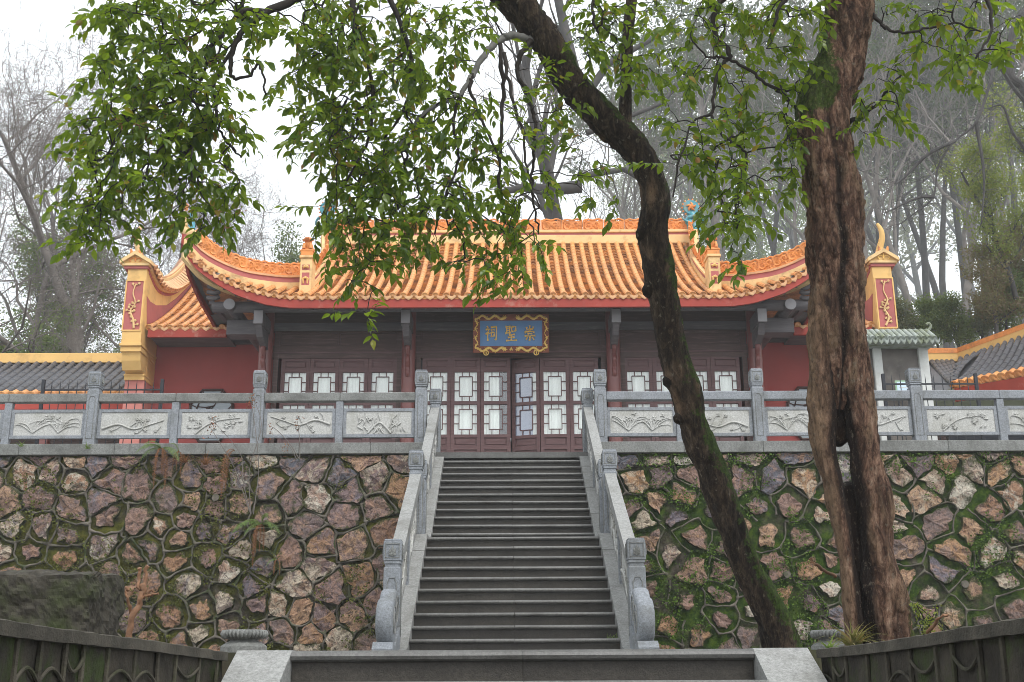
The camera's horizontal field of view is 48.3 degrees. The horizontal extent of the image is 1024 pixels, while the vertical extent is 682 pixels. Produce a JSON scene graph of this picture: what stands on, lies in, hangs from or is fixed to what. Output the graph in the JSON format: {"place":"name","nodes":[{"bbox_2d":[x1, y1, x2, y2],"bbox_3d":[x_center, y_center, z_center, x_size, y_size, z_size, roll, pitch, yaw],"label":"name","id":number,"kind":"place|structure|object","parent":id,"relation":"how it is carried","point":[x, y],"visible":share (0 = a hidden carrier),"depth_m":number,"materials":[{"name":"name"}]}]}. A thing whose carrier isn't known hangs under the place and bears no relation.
{"place":"outdoors","nodes":[
{"label":"outdoors","id":0,"kind":"place"},
{"bbox_2d":[181,199,809,451],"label":"temple hall","id":1,"kind":"structure","parent":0,"point":[592,301],"depth_m":24.82,"materials":[{"name":"orange tile"}]},
{"bbox_2d":[277,359,310,442],"bbox_3d":[-4.699,1.720,24.542,0.624,2.751,0.096,0,-16,0],"label":"door leaf","id":2,"kind":"structure","parent":1,"relation":"in","point":[295,373],"depth_m":24.80,"materials":[{"name":"brown wood"}]},
{"bbox_2d":[307,359,339,442],"bbox_3d":[-4.069,1.717,24.545,0.624,2.751,0.097,0,-16,0],"label":"door leaf","id":3,"kind":"structure","parent":1,"relation":"in","point":[324,373],"depth_m":24.80,"materials":[{"name":"brown wood"}]},
{"bbox_2d":[338,358,368,442],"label":"door leaf","id":4,"kind":"structure","parent":1,"relation":"in","point":[353,373],"depth_m":24.81,"materials":[{"name":"brown wood"}]},
{"bbox_2d":[366,358,396,442],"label":"door leaf","id":5,"kind":"structure","parent":1,"relation":"in","point":[382,372],"depth_m":24.81,"materials":[{"name":"brown wood"}]},
{"bbox_2d":[422,358,450,451],"bbox_3d":[-1.634,1.708,24.556,0.620,2.751,0.097,0,-16,0],"label":"door leaf","id":6,"kind":"structure","parent":1,"relation":"in","point":[439,369],"depth_m":24.78,"materials":[{"name":"brown wood"}]},
{"bbox_2d":[450,358,480,451],"bbox_3d":[-0.999,1.706,24.558,0.638,2.751,0.097,0,-16,0],"label":"door leaf","id":7,"kind":"structure","parent":1,"relation":"in","point":[465,372],"depth_m":24.64,"materials":[{"name":"brown wood"}]},
{"bbox_2d":[481,358,510,451],"bbox_3d":[-0.352,1.708,24.577,0.644,2.751,0.130,0,-16,0],"label":"door leaf","id":8,"kind":"structure","parent":1,"relation":"in","point":[495,385],"depth_m":24.65,"materials":[{"name":"brown wood"}]},
{"bbox_2d":[473,314,548,355],"bbox_3d":[-0.019,-0.139,24.583,1.636,0.895,0.322,0,-16,0],"label":"name plaque","id":9,"kind":"object","parent":1,"relation":"attached to","point":[510,333],"visible":1,"depth_m":24.59,"materials":[{"name":"blue paint"}]},
{"bbox_2d":[511,358,540,451],"bbox_3d":[0.314,1.727,24.651,0.632,2.751,0.097,-5,-17,16],"label":"door leaf","id":10,"kind":"structure","parent":1,"relation":"in","point":[526,419],"depth_m":24.73,"materials":[{"name":"brown wood"}]},
{"bbox_2d":[540,358,570,451],"bbox_3d":[0.930,1.699,24.567,0.632,2.751,0.097,0,-16,0],"label":"door leaf","id":11,"kind":"structure","parent":1,"relation":"in","point":[554,383],"depth_m":24.65,"materials":[{"name":"brown wood"}]},
{"bbox_2d":[569,358,597,451],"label":"door leaf","id":12,"kind":"structure","parent":1,"relation":"in","point":[581,370],"depth_m":24.77,"materials":[{"name":"brown wood"}]},
{"bbox_2d":[625,357,654,440],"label":"door leaf","id":13,"kind":"structure","parent":1,"relation":"in","point":[638,370],"depth_m":24.84,"materials":[{"name":"brown wood"}]},
{"bbox_2d":[652,357,675,440],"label":"door leaf","id":14,"kind":"structure","parent":1,"relation":"in","point":[658,375],"depth_m":24.79,"materials":[{"name":"brown wood"}]},
{"bbox_2d":[691,357,712,406],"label":"door leaf","id":15,"kind":"structure","parent":1,"relation":"in","point":[702,367],"depth_m":24.86,"materials":[{"name":"brown wood"}]},
{"bbox_2d":[710,357,743,440],"bbox_3d":[4.649,1.685,24.583,0.629,2.751,0.097,0,-16,0],"label":"door leaf","id":16,"kind":"structure","parent":1,"relation":"in","point":[725,371],"depth_m":24.84,"materials":[{"name":"brown wood"}]},
{"bbox_2d":[0,0,1023,352],"label":"sky","id":17,"kind":"structure","parent":0,"point":[265,123],"materials":[{"name":"white"}]},
{"bbox_2d":[222,650,821,678],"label":"landing ground","id":18,"kind":"structure","parent":0,"point":[226,664],"depth_m":6.21,"materials":[{"name":"stone"}]},
{"bbox_2d":[125,565,158,636],"bbox_3d":[-2.268,1.647,7.014,0.207,0.547,0.131,0,-16,0],"label":"pruned stump","id":19,"kind":"object","parent":18,"relation":"on","point":[142,595],"visible":0.94,"depth_m":7.01,"materials":[{"name":"orange wood"}]},
{"bbox_2d":[0,442,422,650],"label":"rubble retaining wall","id":20,"kind":"structure","parent":18,"relation":"on","point":[332,510],"depth_m":19.76,"materials":[{"name":"stone"}]},
{"bbox_2d":[135,441,179,488],"bbox_3d":[-6.158,2.163,19.804,0.746,0.882,0.411,6,-18,-20],"label":"fern","id":21,"kind":"object","parent":20,"relation":"attached to","point":[163,456],"visible":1,"depth_m":19.89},
{"bbox_2d":[0,370,428,443],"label":"stone balustrade","id":22,"kind":"object","parent":20,"relation":"on","point":[93,422],"visible":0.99,"depth_m":20.45,"materials":[{"name":"stone"}]},
{"bbox_2d":[219,449,234,498],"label":"fern","id":23,"kind":"object","parent":20,"relation":"attached to","point":[226,472],"visible":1,"depth_m":19.80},
{"bbox_2d":[202,393,261,513],"bbox_3d":[-4.888,1.950,19.850,1.010,2.115,0.193,0,-16,0],"label":"dry plant","id":24,"kind":"object","parent":20,"relation":"attached to","point":[249,508],"visible":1,"depth_m":19.85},
{"bbox_2d":[232,513,279,565],"bbox_3d":[-4.365,3.404,19.471,0.780,0.921,0.380,-4,-17,14],"label":"fern","id":25,"kind":"object","parent":20,"relation":"attached to","point":[245,522],"visible":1,"depth_m":19.54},
{"bbox_2d":[268,416,304,458],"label":"dry plant","id":26,"kind":"object","parent":20,"relation":"on","point":[288,442],"visible":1,"depth_m":19.93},
{"bbox_2d":[220,629,268,652],"bbox_3d":[-1.860,2.103,7.923,0.330,0.190,0.329,0,-16,0],"label":"lotus column base","id":27,"kind":"object","parent":18,"relation":"on","point":[243,639],"visible":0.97,"depth_m":7.82,"materials":[{"name":"stone"}]},
{"bbox_2d":[34,0,802,647],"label":"leaning tree","id":28,"kind":"object","parent":18,"relation":"on","point":[584,98],"visible":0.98,"depth_m":8.79,"materials":[{"name":"green plant"}]},
{"bbox_2d":[399,452,630,649],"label":"stone staircase","id":29,"kind":"structure","parent":18,"relation":"on","point":[513,551],"depth_m":15.29,"materials":[{"name":"stone"}]},
{"bbox_2d":[371,389,442,649],"bbox_3d":[-1.371,2.135,16.416,0.250,4.935,8.185,0,-16,0],"label":"stair balustrade","id":30,"kind":"object","parent":29,"relation":"on","point":[398,547],"visible":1,"depth_m":14.43,"materials":[{"name":"stone"}]},
{"bbox_2d":[580,388,658,648],"bbox_3d":[1.398,2.124,16.428,0.250,4.935,8.185,0,-16,0],"label":"stair balustrade","id":31,"kind":"object","parent":29,"relation":"on","point":[630,549],"visible":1,"depth_m":14.48,"materials":[{"name":"stone"}]},
{"bbox_2d":[601,440,1023,649],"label":"rubble retaining wall","id":32,"kind":"structure","parent":18,"relation":"on","point":[958,530],"depth_m":19.80,"materials":[{"name":"stone"}]},
{"bbox_2d":[592,368,1023,441],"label":"stone balustrade","id":33,"kind":"object","parent":32,"relation":"on","point":[915,419],"visible":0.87,"depth_m":20.50,"materials":[{"name":"stone"}]},
{"bbox_2d":[623,0,1023,645],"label":"split tree","id":34,"kind":"object","parent":18,"relation":"on","point":[841,406],"visible":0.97,"depth_m":8.50,"materials":[{"name":"brown plant"}]},
{"bbox_2d":[810,629,844,649],"bbox_3d":[2.420,2.281,8.614,0.333,0.197,0.331,0,-16,0],"label":"lotus column base","id":35,"kind":"object","parent":18,"relation":"on","point":[823,636],"visible":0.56,"depth_m":8.52,"materials":[{"name":"stone"}]},
{"bbox_2d":[826,619,893,645],"bbox_3d":[2.271,1.930,7.558,0.501,0.214,0.243,-5,-17,15],"label":"grass tuft","id":36,"kind":"object","parent":18,"relation":"on","point":[852,639],"visible":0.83,"depth_m":7.62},
{"bbox_2d":[909,602,945,634],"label":"shrub","id":37,"kind":"object","parent":18,"relation":"on","point":[918,608],"visible":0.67,"depth_m":7.40,"materials":[{"name":"green plant"}]},
{"bbox_2d":[930,132,1023,298],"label":"leafy tree","id":38,"kind":"object","parent":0,"point":[973,189],"visible":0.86,"depth_m":31.38,"materials":[{"name":"green plant"}]},
{"bbox_2d":[933,400,1023,405],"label":"hill bank","id":39,"kind":"structure","parent":0,"point":[988,403],"depth_m":34.95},
{"bbox_2d":[895,294,924,328],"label":"bush","id":40,"kind":"object","parent":39,"relation":"on","point":[904,320],"visible":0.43,"depth_m":33.00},
{"bbox_2d":[909,292,955,347],"bbox_3d":[12.005,-0.531,32.617,1.209,1.793,1.413,-1,-16,2],"label":"bush","id":41,"kind":"object","parent":39,"relation":"on","point":[924,304],"visible":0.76,"depth_m":32.51,"materials":[{"name":"green plant"}]},
{"bbox_2d":[923,290,980,346],"bbox_3d":[12.456,-0.534,32.312,1.494,1.896,1.279,-9,-19,28],"label":"bush","id":42,"kind":"object","parent":39,"relation":"on","point":[951,302],"visible":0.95,"depth_m":32.13,"materials":[{"name":"green plant"}]},
{"bbox_2d":[957,291,1010,338],"bbox_3d":[13.399,-0.756,32.255,1.594,1.830,1.482,-9,-18,26],"label":"bush","id":43,"kind":"object","parent":39,"relation":"on","point":[983,328],"visible":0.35,"depth_m":32.02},
{"bbox_2d":[954,234,1023,333],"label":"bushy tree","id":44,"kind":"object","parent":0,"point":[993,281],"visible":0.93,"depth_m":31.31,"materials":[{"name":"green plant"}]},
{"bbox_2d":[971,219,1023,314],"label":"bushy tree","id":45,"kind":"object","parent":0,"point":[1020,267],"visible":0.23,"depth_m":32.46,"materials":[{"name":"green plant"}]},
{"bbox_2d":[981,267,1023,334],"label":"bush","id":46,"kind":"object","parent":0,"point":[1018,284],"visible":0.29,"depth_m":31.87,"materials":[{"name":"green plant"}]},
{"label":"wooded hill","id":47,"kind":"structure","parent":0,"visible":0},
{"bbox_2d":[0,307,44,352],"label":"bush","id":48,"kind":"object","parent":47,"relation":"on","point":[9,351],"visible":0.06,"depth_m":37.28,"materials":[{"name":"green plant"}]},
{"bbox_2d":[0,301,83,352],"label":"bush","id":49,"kind":"object","parent":47,"relation":"on","point":[47,336],"visible":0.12,"depth_m":38.55,"materials":[{"name":"green plant"}]},
{"bbox_2d":[0,204,110,347],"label":"bush","id":50,"kind":"object","parent":47,"relation":"on","point":[31,245],"visible":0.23,"depth_m":48.92,"materials":[{"name":"green plant"}]},
{"bbox_2d":[0,209,126,352],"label":"bush","id":51,"kind":"object","parent":47,"relation":"on","point":[97,266],"visible":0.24,"depth_m":48.71,"materials":[{"name":"green plant"}]},
{"bbox_2d":[0,79,150,352],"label":"bare tree","id":52,"kind":"object","parent":47,"relation":"on","point":[77,280],"visible":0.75,"depth_m":36.77,"materials":[{"name":"plant"}]},
{"bbox_2d":[29,296,122,352],"bbox_3d":[-13.231,2.284,33.619,4.797,8.028,7.779,-7,-18,21],"label":"bush","id":53,"kind":"object","parent":47,"relation":"on","point":[86,340],"visible":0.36,"depth_m":34.22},
{"bbox_2d":[0,35,173,349],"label":"bare tree","id":54,"kind":"object","parent":47,"relation":"on","point":[24,278],"visible":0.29,"depth_m":45.69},
{"bbox_2d":[75,324,121,352],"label":"bush","id":55,"kind":"object","parent":47,"relation":"on","point":[115,350],"visible":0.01,"depth_m":38.58,"materials":[{"name":"green plant"}]},
{"bbox_2d":[0,0,275,352],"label":"bare tree","id":56,"kind":"object","parent":47,"relation":"on","point":[46,254],"visible":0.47,"depth_m":39.77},
{"bbox_2d":[0,179,277,347],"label":"bare tree","id":57,"kind":"object","parent":47,"relation":"on","point":[123,287],"visible":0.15,"depth_m":40.35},
{"bbox_2d":[95,193,268,329],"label":"bare tree","id":58,"kind":"object","parent":47,"relation":"on","point":[177,242],"visible":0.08,"depth_m":43.57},
{"bbox_2d":[116,154,297,300],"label":"bare tree","id":59,"kind":"object","parent":47,"relation":"on","point":[210,222],"visible":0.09,"depth_m":46.42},
{"bbox_2d":[177,164,303,260],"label":"bare tree","id":60,"kind":"object","parent":47,"relation":"on","point":[250,221],"visible":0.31,"depth_m":45.88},
{"bbox_2d":[271,218,320,264],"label":"evergreen tree","id":61,"kind":"object","parent":47,"relation":"on","point":[290,258],"visible":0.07,"depth_m":47.44,"materials":[{"name":"green plant"}]},
{"bbox_2d":[398,116,540,218],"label":"bare tree","id":62,"kind":"object","parent":47,"relation":"on","point":[469,183],"visible":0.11,"depth_m":101.40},
{"bbox_2d":[454,0,693,220],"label":"misty tree","id":63,"kind":"object","parent":47,"relation":"on","point":[563,28],"visible":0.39,"depth_m":40.38,"materials":[{"name":"plant"}]},
{"bbox_2d":[548,53,676,226],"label":"bare tree","id":64,"kind":"object","parent":47,"relation":"on","point":[624,202],"visible":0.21,"depth_m":103.67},
{"bbox_2d":[526,29,721,220],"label":"bare tree","id":65,"kind":"object","parent":47,"relation":"on","point":[634,207],"visible":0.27,"depth_m":94.38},
{"bbox_2d":[582,156,680,222],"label":"evergreen tree","id":66,"kind":"object","parent":47,"relation":"on","point":[620,184],"visible":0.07,"depth_m":220.51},
{"bbox_2d":[549,5,753,190],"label":"pine tree","id":67,"kind":"object","parent":47,"relation":"on","point":[649,99],"visible":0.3,"depth_m":98.14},
{"bbox_2d":[591,36,738,242],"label":"evergreen tree","id":68,"kind":"object","parent":47,"relation":"on","point":[680,187],"visible":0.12,"depth_m":167.78,"materials":[{"name":"green plant"}]},
{"bbox_2d":[627,135,716,244],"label":"evergreen tree","id":69,"kind":"object","parent":47,"relation":"on","point":[674,203],"visible":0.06,"depth_m":196.64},
{"bbox_2d":[604,0,807,234],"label":"pine tree","id":70,"kind":"object","parent":47,"relation":"on","point":[686,10],"visible":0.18,"depth_m":101.73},
{"bbox_2d":[632,0,795,263],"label":"bare tree","id":71,"kind":"object","parent":47,"relation":"on","point":[715,219],"visible":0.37,"depth_m":85.28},
{"bbox_2d":[649,14,802,254],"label":"pine tree","id":72,"kind":"object","parent":47,"relation":"on","point":[763,215],"visible":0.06,"depth_m":110.27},
{"bbox_2d":[696,191,787,263],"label":"evergreen tree","id":73,"kind":"object","parent":47,"relation":"on","point":[748,254],"visible":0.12,"depth_m":140.56,"materials":[{"name":"green plant"}]},
{"bbox_2d":[691,96,802,259],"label":"evergreen tree","id":74,"kind":"object","parent":47,"relation":"on","point":[742,209],"visible":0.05,"depth_m":193.44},
{"bbox_2d":[681,0,889,258],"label":"pine tree","id":75,"kind":"object","parent":47,"relation":"on","point":[775,224],"visible":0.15,"depth_m":97.05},
{"bbox_2d":[720,105,866,248],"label":"evergreen tree","id":76,"kind":"object","parent":47,"relation":"on","point":[787,229],"visible":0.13,"depth_m":154.32,"materials":[{"name":"green plant"}]},
{"bbox_2d":[662,0,926,248],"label":"bare tree","id":77,"kind":"object","parent":47,"relation":"on","point":[796,230],"visible":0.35,"depth_m":73.98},
{"bbox_2d":[716,16,953,316],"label":"pine tree","id":78,"kind":"object","parent":47,"relation":"on","point":[870,237],"visible":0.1,"depth_m":85.42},
{"bbox_2d":[734,0,979,259],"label":"bare tree","id":79,"kind":"object","parent":47,"relation":"on","point":[877,166],"visible":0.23,"depth_m":70.38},
{"bbox_2d":[758,128,955,279],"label":"evergreen tree","id":80,"kind":"object","parent":47,"relation":"on","point":[787,244],"visible":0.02,"depth_m":204.86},
{"bbox_2d":[792,129,947,268],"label":"evergreen tree","id":81,"kind":"object","parent":47,"relation":"on","point":[871,226],"visible":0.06,"depth_m":177.38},
{"bbox_2d":[764,0,981,245],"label":"pine tree","id":82,"kind":"object","parent":47,"relation":"on","point":[878,10],"visible":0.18,"depth_m":84.71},
{"bbox_2d":[772,11,985,347],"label":"pine tree","id":83,"kind":"object","parent":47,"relation":"on","point":[933,283],"depth_m":102.89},
{"bbox_2d":[774,0,997,317],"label":"bare tree","id":84,"kind":"object","parent":47,"relation":"on","point":[897,272],"visible":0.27,"depth_m":78.27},
{"bbox_2d":[799,115,981,302],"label":"evergreen tree","id":85,"kind":"object","parent":47,"relation":"on","point":[914,280],"visible":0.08,"depth_m":211.63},
{"bbox_2d":[812,2,988,296],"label":"pine tree","id":86,"kind":"object","parent":47,"relation":"on","point":[894,279],"visible":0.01,"depth_m":103.22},
{"bbox_2d":[816,0,1019,383],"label":"pine tree","id":87,"kind":"object","parent":47,"relation":"on","point":[958,231],"visible":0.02,"depth_m":87.16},
{"bbox_2d":[822,0,1021,347],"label":"pine tree","id":88,"kind":"object","parent":47,"relation":"on","point":[924,264],"visible":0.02,"depth_m":92.24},
{"bbox_2d":[851,0,1023,386],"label":"bare tree","id":89,"kind":"object","parent":47,"relation":"on","point":[967,288],"visible":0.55,"depth_m":66.22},
{"bbox_2d":[860,0,1023,347],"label":"pine tree","id":90,"kind":"object","parent":47,"relation":"on","point":[942,269],"visible":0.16,"depth_m":84.01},
{"bbox_2d":[862,99,1023,306],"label":"evergreen tree","id":91,"kind":"object","parent":47,"relation":"on","point":[939,206],"visible":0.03,"depth_m":174.93,"materials":[{"name":"green plant"}]},
{"bbox_2d":[864,5,1023,328],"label":"pine tree","id":92,"kind":"object","parent":47,"relation":"on","point":[959,201],"visible":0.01,"depth_m":100.69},
{"bbox_2d":[870,0,1023,323],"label":"pine tree","id":93,"kind":"object","parent":47,"relation":"on","point":[974,51],"visible":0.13,"depth_m":84.17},
{"bbox_2d":[875,0,1023,337],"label":"pine tree","id":94,"kind":"object","parent":47,"relation":"on","point":[991,90],"visible":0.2,"depth_m":83.43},
{"bbox_2d":[890,5,1023,340],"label":"tree","id":95,"kind":"object","parent":47,"relation":"on","point":[1000,162],"visible":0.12,"depth_m":84.03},
{"bbox_2d":[927,76,1023,243],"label":"evergreen tree","id":96,"kind":"object","parent":47,"relation":"on","point":[1019,196],"visible":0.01,"depth_m":201.22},
{"bbox_2d":[980,81,1023,220],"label":"leafy tree","id":97,"kind":"object","parent":47,"relation":"on","point":[1007,137],"visible":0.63,"depth_m":33.34,"materials":[{"name":"green plant"}]},
{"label":"terrace pavement","id":98,"kind":"structure","parent":0,"visible":0},
{"bbox_2d":[0,353,124,443],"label":"covered corridor","id":99,"kind":"object","parent":98,"relation":"on","point":[23,373],"visible":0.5,"depth_m":29.41,"materials":[{"name":"grey tile"}]},
{"bbox_2d":[35,379,164,443],"bbox_3d":[-7.857,1.556,21.725,2.339,1.700,0.060,0,-16,0],"label":"iron fence","id":100,"kind":"object","parent":98,"relation":"on","point":[43,389],"visible":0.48,"depth_m":21.89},
{"bbox_2d":[119,226,258,443],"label":"side wing","id":101,"kind":"structure","parent":98,"relation":"on","point":[175,339],"depth_m":27.15,"materials":[{"name":"paint"}]},
{"bbox_2d":[189,389,233,442],"bbox_3d":[-7.109,1.763,26.944,1.069,1.313,0.073,0,-16,0],"label":"lattice window","id":102,"kind":"structure","parent":101,"relation":"in","point":[191,405],"depth_m":27.02,"materials":[{"name":"grey wood"}]},
{"bbox_2d":[762,223,899,440],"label":"side wing","id":103,"kind":"structure","parent":98,"relation":"on","point":[785,364],"depth_m":27.07,"materials":[{"name":"paint"}]},
{"bbox_2d":[786,386,808,440],"bbox_3d":[7.040,1.710,27.005,1.069,1.313,0.073,0,-16,0],"label":"lattice window","id":104,"kind":"structure","parent":103,"relation":"in","point":[799,388],"depth_m":27.07,"materials":[{"name":"grey wood"}]},
{"bbox_2d":[866,322,939,439],"bbox_3d":[7.799,1.139,23.229,1.835,3.201,1.088,0,-16,0],"label":"pavilion","id":105,"kind":"object","parent":98,"relation":"on","point":[895,354],"visible":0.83,"depth_m":23.33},
{"bbox_2d":[881,373,984,439],"bbox_3d":[8.054,1.471,21.801,1.844,1.752,0.060,0,-16,0],"label":"iron fence","id":106,"kind":"object","parent":98,"relation":"on","point":[975,384],"visible":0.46,"depth_m":21.97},
{"bbox_2d":[867,7,1023,241],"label":"arching tree","id":107,"kind":"object","parent":98,"relation":"on","point":[1014,81],"visible":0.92,"depth_m":28.82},
{"bbox_2d":[928,323,1023,439],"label":"covered corridor","id":108,"kind":"object","parent":98,"relation":"on","point":[994,362],"visible":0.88,"depth_m":28.39,"materials":[{"name":"grey tile"}]},
{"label":"side ground","id":109,"kind":"structure","parent":0,"visible":0},
{"bbox_2d":[0,569,124,635],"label":"stone block","id":110,"kind":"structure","parent":109,"relation":"on","point":[89,601],"depth_m":5.50,"materials":[{"name":"stone"}]},
{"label":"lower pavement","id":111,"kind":"structure","parent":0,"visible":0},
{"bbox_2d":[0,619,227,681],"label":"flank wall","id":112,"kind":"structure","parent":111,"relation":"on","point":[33,653],"depth_m":4.24,"materials":[{"name":"stone"}]},
{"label":"far ground","id":113,"kind":"structure","parent":0,"visible":0},
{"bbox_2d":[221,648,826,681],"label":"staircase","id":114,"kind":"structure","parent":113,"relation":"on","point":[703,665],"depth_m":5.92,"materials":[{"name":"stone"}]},
{"bbox_2d":[816,617,1023,681],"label":"flank wall","id":115,"kind":"structure","parent":114,"relation":"attached to","point":[991,652],"depth_m":4.22,"materials":[{"name":"stone"}]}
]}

